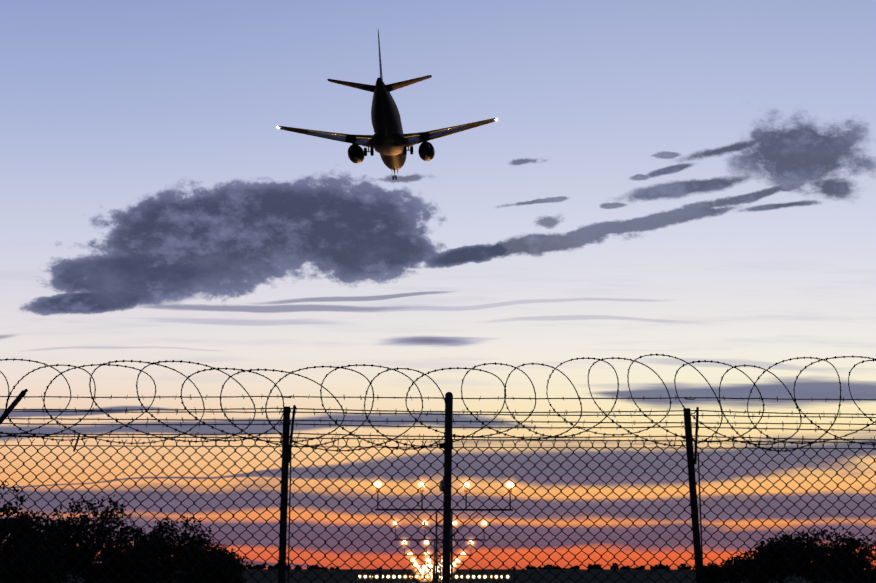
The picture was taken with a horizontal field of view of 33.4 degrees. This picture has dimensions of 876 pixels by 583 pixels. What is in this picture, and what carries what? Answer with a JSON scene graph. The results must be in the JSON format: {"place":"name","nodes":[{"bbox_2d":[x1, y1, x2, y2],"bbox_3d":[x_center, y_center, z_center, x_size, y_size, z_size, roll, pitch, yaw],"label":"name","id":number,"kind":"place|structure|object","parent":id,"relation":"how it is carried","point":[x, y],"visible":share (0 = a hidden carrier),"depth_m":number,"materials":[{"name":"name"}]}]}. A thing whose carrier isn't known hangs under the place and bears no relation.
{"place":"outdoors","nodes":[
{"label":"outdoors","id":0,"kind":"place"},
{"bbox_2d":[0,389,27,424],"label":"fence post arm","id":1,"kind":"object","parent":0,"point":[16,401],"visible":1,"depth_m":8.79},
{"bbox_2d":[278,31,495,179],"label":"aircraft","id":2,"kind":"object","parent":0,"point":[389,141],"visible":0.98,"depth_m":191.33,"materials":[{"name":"paint"}]},
{"bbox_2d":[359,482,512,580],"bbox_3d":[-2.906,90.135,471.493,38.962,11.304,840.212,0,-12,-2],"label":"runway approach lights","id":3,"kind":"object","parent":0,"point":[421,484],"visible":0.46,"depth_m":147.60},
{"bbox_2d":[0,0,875,569],"label":"sky","id":4,"kind":"structure","parent":0,"point":[689,181],"materials":[{"name":"blue"}]},
{"bbox_2d":[14,569,875,582],"bbox_3d":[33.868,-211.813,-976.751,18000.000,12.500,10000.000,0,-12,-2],"label":"ground","id":5,"kind":"structure","parent":0,"point":[298,575],"depth_m":450.20,"materials":[{"name":"black soil"}]},
{"bbox_2d":[93,563,719,568],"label":"tree line","id":6,"kind":"object","parent":5,"relation":"on","point":[660,566],"visible":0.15,"depth_m":526.50,"materials":[{"name":"black plant"}]},
{"bbox_2d":[359,480,515,582],"bbox_3d":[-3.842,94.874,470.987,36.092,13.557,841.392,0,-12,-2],"label":"approach light supports","id":7,"kind":"object","parent":5,"relation":"on","point":[439,568],"visible":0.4,"depth_m":59.56,"materials":[{"name":"metal"}]},
{"bbox_2d":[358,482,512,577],"bbox_3d":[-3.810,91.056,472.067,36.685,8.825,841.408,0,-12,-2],"label":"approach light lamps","id":8,"kind":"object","parent":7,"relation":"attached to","point":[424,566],"visible":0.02,"depth_m":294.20,"materials":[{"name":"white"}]},
{"bbox_2d":[0,481,875,582],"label":"bushes","id":9,"kind":"object","parent":5,"relation":"on","point":[145,569],"depth_m":149.56,"materials":[{"name":"black plant"}]},
{"bbox_2d":[439,392,452,582],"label":"tube post","id":10,"kind":"object","parent":5,"relation":"on","point":[448,452],"visible":0.9,"depth_m":8.87,"materials":[{"name":"black metal"}]},
{"bbox_2d":[0,438,875,582],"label":"chain link fence","id":11,"kind":"object","parent":10,"relation":"attached to","point":[398,446],"visible":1,"depth_m":8.80,"materials":[{"name":"metal"}]},
{"bbox_2d":[0,354,875,451],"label":"razor wire coil","id":12,"kind":"object","parent":10,"relation":"attached to","point":[416,419],"visible":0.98,"depth_m":8.91,"materials":[{"name":"metal"}]},
{"bbox_2d":[0,394,875,443],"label":"barbed wire strands","id":13,"kind":"object","parent":10,"relation":"attached to","point":[111,410],"visible":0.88,"depth_m":8.91},
{"bbox_2d":[277,395,703,582],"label":"fence posts","id":14,"kind":"object","parent":5,"relation":"on","point":[287,456],"visible":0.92,"depth_m":8.85,"materials":[{"name":"black metal"}]}
]}

